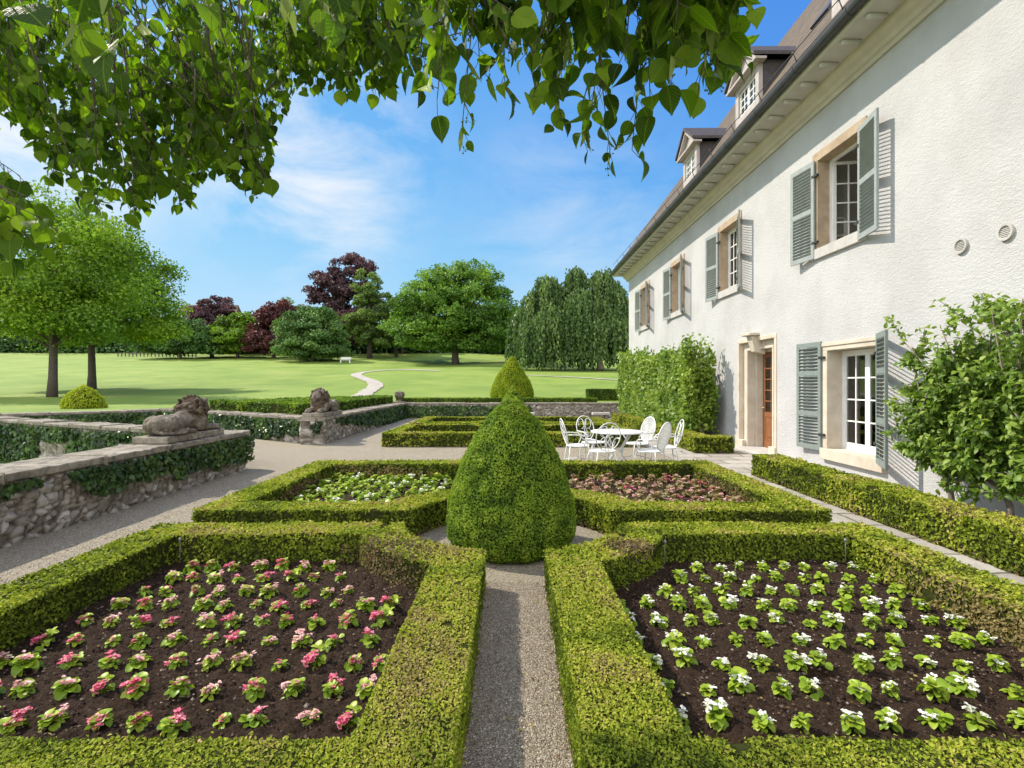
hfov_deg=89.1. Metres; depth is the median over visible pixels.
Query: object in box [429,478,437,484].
white begonia
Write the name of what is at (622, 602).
white begonia
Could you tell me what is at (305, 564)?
pink begonia
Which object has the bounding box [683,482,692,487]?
bronze begonia
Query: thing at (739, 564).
white begonia
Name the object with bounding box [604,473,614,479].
bronze begonia
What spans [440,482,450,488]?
white begonia
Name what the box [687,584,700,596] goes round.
white begonia
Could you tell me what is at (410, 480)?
white begonia
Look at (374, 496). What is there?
white begonia
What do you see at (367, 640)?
pink begonia
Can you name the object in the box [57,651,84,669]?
pink begonia
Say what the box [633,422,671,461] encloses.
garden chair
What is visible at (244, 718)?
pink begonia
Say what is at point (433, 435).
box hedge
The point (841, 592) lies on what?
white begonia
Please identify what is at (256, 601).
pink begonia
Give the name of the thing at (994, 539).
wall hedge
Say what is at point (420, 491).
white begonia
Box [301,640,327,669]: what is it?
pink begonia
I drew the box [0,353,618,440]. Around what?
ground
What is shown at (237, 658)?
pink begonia
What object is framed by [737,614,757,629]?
white begonia
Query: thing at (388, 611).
pink begonia
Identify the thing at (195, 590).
pink begonia
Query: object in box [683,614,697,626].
white begonia
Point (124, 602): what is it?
pink begonia
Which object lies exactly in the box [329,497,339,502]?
white begonia
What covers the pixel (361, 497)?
white begonia
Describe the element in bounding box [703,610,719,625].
white begonia
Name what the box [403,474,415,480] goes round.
white begonia
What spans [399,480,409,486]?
white begonia
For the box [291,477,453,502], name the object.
soil
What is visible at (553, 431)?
box hedge
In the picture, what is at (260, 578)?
pink begonia
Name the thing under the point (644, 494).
bronze begonia
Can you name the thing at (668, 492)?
bronze begonia
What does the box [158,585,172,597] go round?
pink begonia
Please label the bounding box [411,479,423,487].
white begonia
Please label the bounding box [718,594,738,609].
white begonia
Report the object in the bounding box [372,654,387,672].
pink begonia
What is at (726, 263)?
window
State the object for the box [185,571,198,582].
pink begonia
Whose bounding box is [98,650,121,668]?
pink begonia
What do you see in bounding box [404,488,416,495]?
white begonia
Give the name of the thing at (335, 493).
white begonia
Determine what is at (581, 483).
bronze begonia
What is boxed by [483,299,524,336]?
park tree
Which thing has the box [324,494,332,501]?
white begonia
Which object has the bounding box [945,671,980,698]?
white begonia
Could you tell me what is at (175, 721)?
pink begonia
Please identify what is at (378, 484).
white begonia
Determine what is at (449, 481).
white begonia
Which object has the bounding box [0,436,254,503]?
ivy
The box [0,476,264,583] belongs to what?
loose gravel
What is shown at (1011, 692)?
white begonia
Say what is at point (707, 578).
white begonia
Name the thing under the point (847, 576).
white begonia
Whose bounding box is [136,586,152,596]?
pink begonia
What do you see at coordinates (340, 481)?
white begonia
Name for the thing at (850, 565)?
white begonia
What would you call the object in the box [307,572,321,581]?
pink begonia
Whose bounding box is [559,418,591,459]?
garden chair
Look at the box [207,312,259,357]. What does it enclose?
park tree
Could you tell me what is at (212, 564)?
pink begonia
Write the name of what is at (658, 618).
white begonia
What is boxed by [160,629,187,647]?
pink begonia
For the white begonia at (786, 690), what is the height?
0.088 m
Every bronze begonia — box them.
[571,478,578,483]
[577,481,585,488]
[585,477,594,483]
[585,482,594,489]
[597,474,603,480]
[601,480,611,485]
[603,485,612,493]
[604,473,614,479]
[615,480,623,488]
[619,482,635,492]
[624,477,632,482]
[626,489,634,497]
[630,480,639,487]
[632,493,644,501]
[636,490,647,497]
[640,479,650,487]
[646,491,658,501]
[647,474,655,480]
[650,484,662,492]
[658,495,668,502]
[661,473,671,478]
[662,476,672,482]
[664,488,673,496]
[666,485,674,492]
[668,474,680,480]
[671,493,682,500]
[673,480,686,486]
[677,485,685,491]
[682,489,692,496]
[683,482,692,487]
[690,485,700,493]
[692,479,706,486]
[694,489,710,497]
[697,496,709,502]
[706,485,715,492]
[710,486,723,496]
[712,492,723,501]
[731,495,742,501]
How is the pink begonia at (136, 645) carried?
on the soil at (154, 693)
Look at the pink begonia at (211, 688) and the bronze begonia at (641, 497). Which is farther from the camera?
the bronze begonia at (641, 497)
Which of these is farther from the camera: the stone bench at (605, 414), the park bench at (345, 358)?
the park bench at (345, 358)
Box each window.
[635,280,649,331]
[663,253,684,319]
[705,209,741,301]
[790,107,878,266]
[796,329,887,472]
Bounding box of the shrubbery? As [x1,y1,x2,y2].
[0,330,563,354]
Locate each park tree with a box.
[129,312,223,358]
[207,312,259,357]
[269,303,355,360]
[281,297,313,330]
[341,268,406,358]
[375,258,520,363]
[377,308,425,353]
[379,295,410,356]
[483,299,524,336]
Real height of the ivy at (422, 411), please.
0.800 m
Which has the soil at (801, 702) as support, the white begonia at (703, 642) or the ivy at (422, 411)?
the white begonia at (703, 642)
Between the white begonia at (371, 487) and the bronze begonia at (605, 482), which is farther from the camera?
the bronze begonia at (605, 482)
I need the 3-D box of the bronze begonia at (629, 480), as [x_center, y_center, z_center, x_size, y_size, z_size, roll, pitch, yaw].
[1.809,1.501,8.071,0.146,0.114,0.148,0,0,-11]
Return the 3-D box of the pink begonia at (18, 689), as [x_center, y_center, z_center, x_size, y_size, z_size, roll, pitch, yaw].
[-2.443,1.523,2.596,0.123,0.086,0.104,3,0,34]
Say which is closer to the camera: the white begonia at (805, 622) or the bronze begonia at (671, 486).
the white begonia at (805, 622)
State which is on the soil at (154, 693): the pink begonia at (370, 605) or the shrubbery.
the pink begonia at (370, 605)
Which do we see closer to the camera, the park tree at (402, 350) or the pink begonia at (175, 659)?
the pink begonia at (175, 659)
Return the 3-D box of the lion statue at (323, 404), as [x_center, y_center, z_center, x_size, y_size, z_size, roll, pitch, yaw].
[-5.298,0.487,14.547,0.674,0.787,1.505,0,0,0]
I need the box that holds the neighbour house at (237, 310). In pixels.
[178,305,240,320]
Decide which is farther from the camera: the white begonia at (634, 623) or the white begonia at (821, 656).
the white begonia at (634, 623)
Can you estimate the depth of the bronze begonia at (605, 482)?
7.85 m
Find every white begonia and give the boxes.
[292,495,303,502]
[300,490,309,497]
[305,485,317,492]
[305,493,315,501]
[314,487,328,497]
[318,479,329,487]
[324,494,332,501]
[325,484,333,493]
[329,488,341,496]
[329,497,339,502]
[331,472,339,480]
[333,493,344,501]
[337,474,348,483]
[338,483,349,492]
[344,480,353,489]
[349,475,361,484]
[349,491,359,496]
[354,493,369,501]
[357,472,366,480]
[358,480,368,489]
[364,478,373,483]
[367,484,375,491]
[367,492,381,501]
[373,481,381,487]
[377,475,387,484]
[378,490,385,496]
[380,483,390,492]
[380,498,390,501]
[384,473,393,480]
[387,488,400,497]
[389,476,400,484]
[391,484,404,492]
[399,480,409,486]
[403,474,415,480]
[404,477,413,483]
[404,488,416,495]
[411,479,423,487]
[418,488,428,494]
[419,477,428,483]
[422,485,431,491]
[425,481,435,487]
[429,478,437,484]
[431,472,444,480]
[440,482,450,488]
[443,478,451,483]
[619,599,625,607]
[623,608,637,628]
[635,631,644,644]
[639,594,654,609]
[645,652,662,670]
[649,611,668,628]
[656,583,673,598]
[659,678,674,697]
[661,629,686,650]
[669,592,686,613]
[670,705,690,735]
[672,569,688,583]
[672,646,697,667]
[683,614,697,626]
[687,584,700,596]
[689,561,703,571]
[693,594,711,611]
[694,635,711,648]
[699,684,716,696]
[700,574,711,582]
[702,697,732,731]
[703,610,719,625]
[711,657,730,670]
[712,582,730,596]
[714,563,727,572]
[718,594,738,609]
[723,571,736,582]
[728,632,743,646]
[728,666,754,696]
[733,561,743,570]
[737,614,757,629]
[738,580,753,596]
[747,652,772,672]
[748,709,775,732]
[749,574,760,582]
[756,560,770,572]
[756,598,772,610]
[756,631,774,647]
[764,585,776,594]
[768,569,783,582]
[768,609,784,623]
[771,676,791,699]
[778,560,790,571]
[779,598,797,611]
[783,650,812,673]
[784,583,800,595]
[790,712,812,734]
[791,633,810,646]
[797,572,811,583]
[798,562,810,570]
[799,676,823,700]
[802,619,817,629]
[807,599,823,611]
[807,647,832,670]
[810,583,826,595]
[814,571,829,583]
[820,611,844,630]
[822,633,845,649]
[823,561,837,572]
[832,594,855,611]
[837,584,854,596]
[840,709,865,734]
[841,573,856,582]
[846,679,871,704]
[847,561,860,570]
[851,652,875,674]
[854,633,873,647]
[859,596,882,613]
[860,584,876,596]
[862,611,881,631]
[867,573,879,583]
[874,707,902,733]
[879,646,902,669]
[880,680,899,700]
[885,597,902,610]
[885,633,904,646]
[886,583,906,597]
[886,610,906,628]
[911,597,930,611]
[913,654,937,668]
[916,672,949,702]
[916,708,953,732]
[919,615,939,625]
[923,635,941,647]
[943,613,968,630]
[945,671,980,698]
[948,632,975,648]
[953,659,973,674]
[961,702,997,730]
[976,630,997,646]
[985,653,1011,672]
[999,683,1023,700]
[1005,708,1023,728]
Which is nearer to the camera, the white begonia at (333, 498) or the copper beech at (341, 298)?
the white begonia at (333, 498)
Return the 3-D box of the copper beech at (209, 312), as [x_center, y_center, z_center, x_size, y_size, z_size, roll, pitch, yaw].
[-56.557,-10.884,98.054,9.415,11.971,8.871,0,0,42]
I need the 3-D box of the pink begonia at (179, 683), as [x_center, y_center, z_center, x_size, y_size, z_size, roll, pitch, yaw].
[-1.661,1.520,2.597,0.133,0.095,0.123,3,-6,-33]
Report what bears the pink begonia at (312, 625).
on the soil at (154, 693)
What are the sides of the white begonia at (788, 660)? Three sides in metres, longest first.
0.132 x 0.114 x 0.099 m
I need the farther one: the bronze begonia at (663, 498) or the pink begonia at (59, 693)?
the bronze begonia at (663, 498)
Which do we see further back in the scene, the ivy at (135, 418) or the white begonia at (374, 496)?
the ivy at (135, 418)
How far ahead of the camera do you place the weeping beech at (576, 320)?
62.61 m
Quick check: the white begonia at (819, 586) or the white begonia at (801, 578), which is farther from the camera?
the white begonia at (801, 578)
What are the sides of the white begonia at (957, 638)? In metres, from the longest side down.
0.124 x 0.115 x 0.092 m
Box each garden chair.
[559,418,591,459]
[576,415,607,460]
[585,422,620,460]
[622,416,655,459]
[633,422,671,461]
[650,419,683,460]
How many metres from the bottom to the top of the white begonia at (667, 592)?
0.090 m
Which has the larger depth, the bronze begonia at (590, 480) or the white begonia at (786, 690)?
the bronze begonia at (590, 480)
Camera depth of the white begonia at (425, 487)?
7.45 m
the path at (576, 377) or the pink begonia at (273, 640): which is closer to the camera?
the pink begonia at (273, 640)
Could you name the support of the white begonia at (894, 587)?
on the soil at (801, 702)
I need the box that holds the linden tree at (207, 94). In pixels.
[0,0,765,282]
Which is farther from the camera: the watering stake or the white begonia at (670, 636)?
the watering stake
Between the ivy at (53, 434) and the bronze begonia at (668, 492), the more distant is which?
the ivy at (53, 434)
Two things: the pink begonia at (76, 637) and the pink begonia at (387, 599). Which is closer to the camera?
the pink begonia at (76, 637)
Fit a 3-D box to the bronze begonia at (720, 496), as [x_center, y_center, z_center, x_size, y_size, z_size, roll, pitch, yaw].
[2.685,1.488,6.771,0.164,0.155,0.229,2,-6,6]
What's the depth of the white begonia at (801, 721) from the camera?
2.34 m
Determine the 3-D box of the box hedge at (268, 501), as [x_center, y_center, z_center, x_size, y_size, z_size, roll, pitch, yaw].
[-1.768,1.441,7.113,3.163,0.383,3.577,0,0,0]
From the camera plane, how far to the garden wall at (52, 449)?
11.82 m
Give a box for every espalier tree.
[615,332,720,432]
[880,314,1002,502]
[921,292,1023,515]
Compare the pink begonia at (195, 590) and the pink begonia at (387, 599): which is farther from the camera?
the pink begonia at (195, 590)
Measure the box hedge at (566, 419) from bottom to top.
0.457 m
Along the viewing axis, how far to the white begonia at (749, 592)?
3.80 m
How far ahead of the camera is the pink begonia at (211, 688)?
2.56 m
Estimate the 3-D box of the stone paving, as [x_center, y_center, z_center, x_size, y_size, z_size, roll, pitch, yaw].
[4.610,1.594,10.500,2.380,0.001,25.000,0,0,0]
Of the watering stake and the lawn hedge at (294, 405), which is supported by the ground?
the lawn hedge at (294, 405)
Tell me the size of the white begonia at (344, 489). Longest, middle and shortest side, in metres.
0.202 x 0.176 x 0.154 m
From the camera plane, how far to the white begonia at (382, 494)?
7.11 m
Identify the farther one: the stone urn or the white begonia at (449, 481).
the stone urn
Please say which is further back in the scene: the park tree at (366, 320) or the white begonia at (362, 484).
the park tree at (366, 320)
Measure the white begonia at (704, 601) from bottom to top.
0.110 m
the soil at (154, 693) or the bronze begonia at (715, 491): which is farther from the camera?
the bronze begonia at (715, 491)
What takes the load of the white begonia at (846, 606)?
on the soil at (801, 702)
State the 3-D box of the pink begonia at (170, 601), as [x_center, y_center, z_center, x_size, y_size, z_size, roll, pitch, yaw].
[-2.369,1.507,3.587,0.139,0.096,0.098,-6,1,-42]
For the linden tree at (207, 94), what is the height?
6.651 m
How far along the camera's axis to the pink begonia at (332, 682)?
2.59 m
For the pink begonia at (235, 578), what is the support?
on the soil at (154, 693)
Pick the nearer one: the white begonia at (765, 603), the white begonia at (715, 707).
the white begonia at (715, 707)
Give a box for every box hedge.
[0,520,487,767]
[191,458,460,535]
[381,423,481,446]
[409,416,487,423]
[536,415,613,423]
[541,423,643,446]
[542,519,1023,767]
[561,459,832,533]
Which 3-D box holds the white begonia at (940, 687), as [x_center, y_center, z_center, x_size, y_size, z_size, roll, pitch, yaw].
[2.092,1.498,2.572,0.123,0.113,0.146,3,1,-1]
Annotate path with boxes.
[0,418,672,767]
[351,369,441,395]
[530,375,617,379]
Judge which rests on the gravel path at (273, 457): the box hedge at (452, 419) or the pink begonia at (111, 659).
the box hedge at (452, 419)
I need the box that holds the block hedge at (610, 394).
[585,388,618,400]
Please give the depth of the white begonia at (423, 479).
8.03 m
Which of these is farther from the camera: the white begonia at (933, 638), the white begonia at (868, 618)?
the white begonia at (868, 618)
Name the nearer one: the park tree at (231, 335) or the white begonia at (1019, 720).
the white begonia at (1019, 720)
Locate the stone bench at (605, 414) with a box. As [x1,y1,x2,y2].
[591,412,609,418]
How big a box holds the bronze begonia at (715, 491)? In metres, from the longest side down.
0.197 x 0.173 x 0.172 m
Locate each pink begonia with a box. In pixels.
[0,651,14,668]
[0,679,5,694]
[0,706,32,737]
[8,678,36,698]
[9,650,44,676]
[30,626,58,651]
[37,703,69,731]
[51,675,80,700]
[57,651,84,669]
[66,632,84,646]
[75,613,93,626]
[84,708,113,731]
[90,672,114,695]
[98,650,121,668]
[102,612,121,627]
[104,634,121,647]
[108,597,130,612]
[119,672,149,699]
[125,650,152,671]
[125,710,151,732]
[128,614,152,628]
[128,632,151,650]
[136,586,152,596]
[137,596,153,610]
[157,707,190,738]
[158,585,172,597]
[158,593,179,611]
[159,616,179,627]
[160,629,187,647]
[163,570,182,584]
[163,676,194,697]
[164,652,187,669]
[183,559,200,573]
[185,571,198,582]
[188,584,204,597]
[191,594,214,612]
[196,611,216,628]
[196,648,223,671]
[199,680,221,701]
[200,632,218,647]
[204,559,221,573]
[206,569,223,584]
[211,585,226,597]
[213,712,231,729]
[214,598,233,612]
[220,611,243,628]
[223,561,240,571]
[223,630,245,646]
[229,650,256,671]
[232,574,245,583]
[238,584,254,596]
[238,706,269,727]
[242,677,266,702]
[249,599,262,608]
[251,559,268,571]
[253,613,271,626]
[254,571,275,581]
[259,582,278,598]
[261,635,277,645]
[269,599,288,612]
[271,659,289,671]
[274,557,289,570]
[279,612,294,628]
[280,677,305,699]
[283,568,301,580]
[291,582,309,597]
[291,628,313,648]
[295,708,321,726]
[298,559,311,572]
[300,599,318,609]
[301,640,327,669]
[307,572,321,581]
[308,614,325,630]
[320,587,334,598]
[322,559,337,571]
[322,672,344,698]
[324,633,344,651]
[330,598,342,607]
[334,572,346,581]
[335,701,361,733]
[338,609,358,628]
[341,585,353,593]
[344,653,363,672]
[355,597,375,612]
[355,674,376,699]
[359,627,380,647]
[369,607,393,628]
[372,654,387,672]
[377,594,400,611]
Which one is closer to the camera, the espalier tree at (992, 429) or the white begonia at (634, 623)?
the white begonia at (634, 623)
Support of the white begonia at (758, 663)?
on the soil at (801, 702)
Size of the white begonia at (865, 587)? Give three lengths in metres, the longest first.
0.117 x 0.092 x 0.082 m
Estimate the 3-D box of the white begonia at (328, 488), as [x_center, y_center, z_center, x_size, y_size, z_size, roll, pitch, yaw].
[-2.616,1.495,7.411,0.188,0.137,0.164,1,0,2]
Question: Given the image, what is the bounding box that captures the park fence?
[117,352,196,356]
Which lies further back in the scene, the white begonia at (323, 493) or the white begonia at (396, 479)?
the white begonia at (396, 479)
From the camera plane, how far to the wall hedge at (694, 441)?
12.41 m
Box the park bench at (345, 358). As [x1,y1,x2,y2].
[340,357,350,362]
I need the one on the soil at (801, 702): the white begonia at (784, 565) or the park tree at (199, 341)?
the white begonia at (784, 565)
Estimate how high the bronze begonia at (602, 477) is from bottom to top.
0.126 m
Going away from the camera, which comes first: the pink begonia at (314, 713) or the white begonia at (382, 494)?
the pink begonia at (314, 713)
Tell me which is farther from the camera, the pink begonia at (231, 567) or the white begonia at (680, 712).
the pink begonia at (231, 567)
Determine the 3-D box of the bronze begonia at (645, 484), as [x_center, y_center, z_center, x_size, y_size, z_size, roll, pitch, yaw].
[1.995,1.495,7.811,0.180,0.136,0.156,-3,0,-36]
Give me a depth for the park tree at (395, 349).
97.65 m
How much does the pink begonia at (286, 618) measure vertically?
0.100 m
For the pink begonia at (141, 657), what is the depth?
2.81 m
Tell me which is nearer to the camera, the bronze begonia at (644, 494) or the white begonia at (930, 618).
the white begonia at (930, 618)
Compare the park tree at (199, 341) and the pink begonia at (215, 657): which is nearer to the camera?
the pink begonia at (215, 657)
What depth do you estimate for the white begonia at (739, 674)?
2.62 m
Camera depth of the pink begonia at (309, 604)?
3.58 m
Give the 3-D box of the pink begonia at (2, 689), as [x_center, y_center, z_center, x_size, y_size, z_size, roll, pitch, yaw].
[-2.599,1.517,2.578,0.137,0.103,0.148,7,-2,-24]
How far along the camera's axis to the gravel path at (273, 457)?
4.82 m
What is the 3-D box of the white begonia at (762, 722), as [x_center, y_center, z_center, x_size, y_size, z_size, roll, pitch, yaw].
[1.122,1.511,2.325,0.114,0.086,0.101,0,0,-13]
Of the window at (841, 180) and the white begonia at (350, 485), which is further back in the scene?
the window at (841, 180)
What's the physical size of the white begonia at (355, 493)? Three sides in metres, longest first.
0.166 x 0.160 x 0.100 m
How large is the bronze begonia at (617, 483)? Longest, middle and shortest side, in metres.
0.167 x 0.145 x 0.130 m
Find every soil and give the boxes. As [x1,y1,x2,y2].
[0,560,416,743]
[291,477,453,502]
[568,477,727,502]
[615,559,1023,743]
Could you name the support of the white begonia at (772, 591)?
on the soil at (801, 702)
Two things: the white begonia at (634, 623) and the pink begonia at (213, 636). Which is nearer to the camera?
the pink begonia at (213, 636)
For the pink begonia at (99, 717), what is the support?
on the soil at (154, 693)
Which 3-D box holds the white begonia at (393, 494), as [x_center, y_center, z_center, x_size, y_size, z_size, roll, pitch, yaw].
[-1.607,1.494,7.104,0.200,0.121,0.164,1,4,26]
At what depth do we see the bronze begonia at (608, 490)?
7.43 m
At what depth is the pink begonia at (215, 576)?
4.05 m
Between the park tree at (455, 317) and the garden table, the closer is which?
the garden table
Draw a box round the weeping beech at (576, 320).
[504,265,628,370]
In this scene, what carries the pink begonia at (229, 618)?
on the soil at (154, 693)
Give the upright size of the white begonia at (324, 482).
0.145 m
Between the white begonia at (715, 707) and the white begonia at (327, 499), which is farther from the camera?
the white begonia at (327, 499)
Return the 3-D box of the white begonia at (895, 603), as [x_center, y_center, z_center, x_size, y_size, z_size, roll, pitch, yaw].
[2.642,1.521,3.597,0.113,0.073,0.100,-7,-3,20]
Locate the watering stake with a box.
[844,538,846,563]
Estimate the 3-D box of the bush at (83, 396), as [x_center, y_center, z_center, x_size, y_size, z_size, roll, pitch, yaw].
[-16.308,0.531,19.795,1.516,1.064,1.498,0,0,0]
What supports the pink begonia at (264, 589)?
on the soil at (154, 693)
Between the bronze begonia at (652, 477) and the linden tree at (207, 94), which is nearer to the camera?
the linden tree at (207, 94)
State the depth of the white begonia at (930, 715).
2.33 m
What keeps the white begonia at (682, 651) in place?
on the soil at (801, 702)
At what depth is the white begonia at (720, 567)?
4.26 m
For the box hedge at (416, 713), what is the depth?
2.93 m
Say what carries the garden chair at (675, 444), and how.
on the gravel path at (273, 457)
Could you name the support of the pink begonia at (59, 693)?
on the soil at (154, 693)
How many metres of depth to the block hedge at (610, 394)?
27.22 m
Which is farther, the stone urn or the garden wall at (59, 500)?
the stone urn
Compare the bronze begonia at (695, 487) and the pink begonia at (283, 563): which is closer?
the pink begonia at (283, 563)
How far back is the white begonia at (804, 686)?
2.58 m
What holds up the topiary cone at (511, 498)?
on the gravel path at (273, 457)
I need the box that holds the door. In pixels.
[761,352,771,447]
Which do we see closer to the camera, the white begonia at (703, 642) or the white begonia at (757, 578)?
the white begonia at (703, 642)
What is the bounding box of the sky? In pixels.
[0,0,811,325]
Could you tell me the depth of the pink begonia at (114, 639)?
3.09 m
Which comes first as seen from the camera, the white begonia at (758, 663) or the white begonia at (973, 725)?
the white begonia at (973, 725)
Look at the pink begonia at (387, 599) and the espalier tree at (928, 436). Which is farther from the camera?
the espalier tree at (928, 436)
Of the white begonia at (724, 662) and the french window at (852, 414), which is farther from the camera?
the french window at (852, 414)
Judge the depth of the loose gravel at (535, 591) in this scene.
2.80 m
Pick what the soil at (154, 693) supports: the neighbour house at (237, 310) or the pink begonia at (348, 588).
the pink begonia at (348, 588)
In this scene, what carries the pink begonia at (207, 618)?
on the soil at (154, 693)
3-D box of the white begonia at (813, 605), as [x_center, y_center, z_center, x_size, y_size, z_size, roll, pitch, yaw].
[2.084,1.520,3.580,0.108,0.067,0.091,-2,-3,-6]
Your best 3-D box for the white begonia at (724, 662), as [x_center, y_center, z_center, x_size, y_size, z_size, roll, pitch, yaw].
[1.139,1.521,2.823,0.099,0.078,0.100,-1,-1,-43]
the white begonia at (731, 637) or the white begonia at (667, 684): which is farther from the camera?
the white begonia at (731, 637)
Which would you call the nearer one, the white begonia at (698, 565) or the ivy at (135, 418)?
the white begonia at (698, 565)
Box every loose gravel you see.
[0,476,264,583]
[423,526,601,586]
[462,582,570,767]
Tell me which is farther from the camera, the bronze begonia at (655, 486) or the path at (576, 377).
the path at (576, 377)
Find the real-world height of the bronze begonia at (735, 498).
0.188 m
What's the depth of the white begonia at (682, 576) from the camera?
4.05 m
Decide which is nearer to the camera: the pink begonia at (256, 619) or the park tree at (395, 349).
the pink begonia at (256, 619)
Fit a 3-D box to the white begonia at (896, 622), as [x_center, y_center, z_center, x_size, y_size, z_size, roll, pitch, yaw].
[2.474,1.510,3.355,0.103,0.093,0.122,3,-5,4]
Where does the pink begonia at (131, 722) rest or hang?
on the soil at (154, 693)
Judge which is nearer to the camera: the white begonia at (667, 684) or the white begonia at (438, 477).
the white begonia at (667, 684)
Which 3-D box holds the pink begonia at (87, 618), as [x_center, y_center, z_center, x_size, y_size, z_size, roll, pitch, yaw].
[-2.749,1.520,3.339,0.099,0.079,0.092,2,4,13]
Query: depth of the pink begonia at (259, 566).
4.32 m
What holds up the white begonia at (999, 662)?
on the soil at (801, 702)
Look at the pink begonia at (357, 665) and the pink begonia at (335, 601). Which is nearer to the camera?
the pink begonia at (357, 665)
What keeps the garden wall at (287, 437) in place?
on the ground
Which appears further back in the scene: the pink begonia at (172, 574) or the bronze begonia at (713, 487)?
the bronze begonia at (713, 487)
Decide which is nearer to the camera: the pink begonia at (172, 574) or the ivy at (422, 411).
the pink begonia at (172, 574)
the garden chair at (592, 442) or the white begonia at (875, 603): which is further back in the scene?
the garden chair at (592, 442)
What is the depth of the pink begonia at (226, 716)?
2.35 m
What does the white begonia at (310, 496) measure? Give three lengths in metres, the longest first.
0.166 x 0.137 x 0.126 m
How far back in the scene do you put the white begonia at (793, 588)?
3.82 m
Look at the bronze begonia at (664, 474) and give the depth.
8.36 m
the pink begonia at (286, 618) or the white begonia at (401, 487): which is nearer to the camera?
the pink begonia at (286, 618)
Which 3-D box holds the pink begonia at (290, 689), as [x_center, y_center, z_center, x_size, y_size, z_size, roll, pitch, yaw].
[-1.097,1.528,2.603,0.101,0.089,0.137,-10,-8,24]
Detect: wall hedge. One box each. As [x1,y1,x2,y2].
[611,412,734,452]
[751,453,1023,576]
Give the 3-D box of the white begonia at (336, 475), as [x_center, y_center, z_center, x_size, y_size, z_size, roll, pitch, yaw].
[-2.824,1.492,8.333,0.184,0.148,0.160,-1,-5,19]
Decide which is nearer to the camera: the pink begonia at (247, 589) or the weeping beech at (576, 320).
the pink begonia at (247, 589)
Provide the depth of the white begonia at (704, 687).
2.58 m
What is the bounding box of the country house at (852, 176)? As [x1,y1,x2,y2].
[610,0,1023,517]
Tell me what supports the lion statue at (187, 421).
on the garden wall at (59, 500)
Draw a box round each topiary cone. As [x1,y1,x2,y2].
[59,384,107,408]
[446,393,576,564]
[490,356,533,397]
[501,386,524,404]
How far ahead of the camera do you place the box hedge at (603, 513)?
5.74 m
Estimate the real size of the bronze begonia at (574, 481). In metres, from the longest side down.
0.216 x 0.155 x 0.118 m
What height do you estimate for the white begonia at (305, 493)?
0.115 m
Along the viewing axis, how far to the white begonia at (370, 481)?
8.01 m
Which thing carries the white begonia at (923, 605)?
on the soil at (801, 702)
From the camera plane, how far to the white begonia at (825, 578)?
4.06 m
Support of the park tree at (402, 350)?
on the ground
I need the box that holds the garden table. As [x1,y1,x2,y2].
[591,429,643,460]
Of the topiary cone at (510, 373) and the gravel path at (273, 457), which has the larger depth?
the topiary cone at (510, 373)
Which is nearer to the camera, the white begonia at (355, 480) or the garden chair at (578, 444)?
the white begonia at (355, 480)
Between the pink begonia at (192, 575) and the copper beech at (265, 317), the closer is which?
the pink begonia at (192, 575)
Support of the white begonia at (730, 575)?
on the soil at (801, 702)
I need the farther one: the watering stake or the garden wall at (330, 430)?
the garden wall at (330, 430)
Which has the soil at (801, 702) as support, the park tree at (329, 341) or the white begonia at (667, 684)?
the white begonia at (667, 684)
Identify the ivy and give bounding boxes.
[0,421,147,463]
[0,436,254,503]
[14,411,174,424]
[207,413,321,439]
[336,404,407,426]
[406,405,531,417]
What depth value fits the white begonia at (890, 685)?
2.59 m
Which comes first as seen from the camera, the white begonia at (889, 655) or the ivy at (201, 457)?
the white begonia at (889, 655)
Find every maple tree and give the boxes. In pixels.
[0,176,175,396]
[0,229,193,388]
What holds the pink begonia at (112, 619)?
on the soil at (154, 693)
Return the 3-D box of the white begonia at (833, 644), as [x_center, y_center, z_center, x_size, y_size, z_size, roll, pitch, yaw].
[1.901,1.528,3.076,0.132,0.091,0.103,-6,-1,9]
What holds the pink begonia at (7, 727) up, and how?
on the soil at (154, 693)
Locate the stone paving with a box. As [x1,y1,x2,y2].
[609,420,1023,588]
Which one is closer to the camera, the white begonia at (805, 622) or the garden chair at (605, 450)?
the white begonia at (805, 622)
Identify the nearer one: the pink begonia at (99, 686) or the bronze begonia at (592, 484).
the pink begonia at (99, 686)
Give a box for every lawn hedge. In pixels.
[209,395,392,414]
[395,397,596,402]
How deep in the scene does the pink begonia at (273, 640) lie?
3.07 m
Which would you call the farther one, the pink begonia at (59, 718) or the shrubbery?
the shrubbery
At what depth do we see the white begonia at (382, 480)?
8.05 m
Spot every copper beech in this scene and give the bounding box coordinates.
[185,295,236,356]
[239,299,296,357]
[301,252,386,355]
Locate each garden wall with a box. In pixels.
[0,408,301,442]
[0,416,228,460]
[0,430,249,547]
[297,403,406,444]
[406,402,619,417]
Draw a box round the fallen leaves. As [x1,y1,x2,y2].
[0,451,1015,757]
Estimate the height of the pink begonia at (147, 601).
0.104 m
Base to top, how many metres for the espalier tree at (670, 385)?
3.210 m
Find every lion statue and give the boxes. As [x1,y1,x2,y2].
[132,394,223,443]
[302,387,341,416]
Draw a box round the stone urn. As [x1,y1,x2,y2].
[392,391,405,402]
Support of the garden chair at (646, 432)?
on the gravel path at (273, 457)
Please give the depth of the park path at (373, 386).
41.69 m

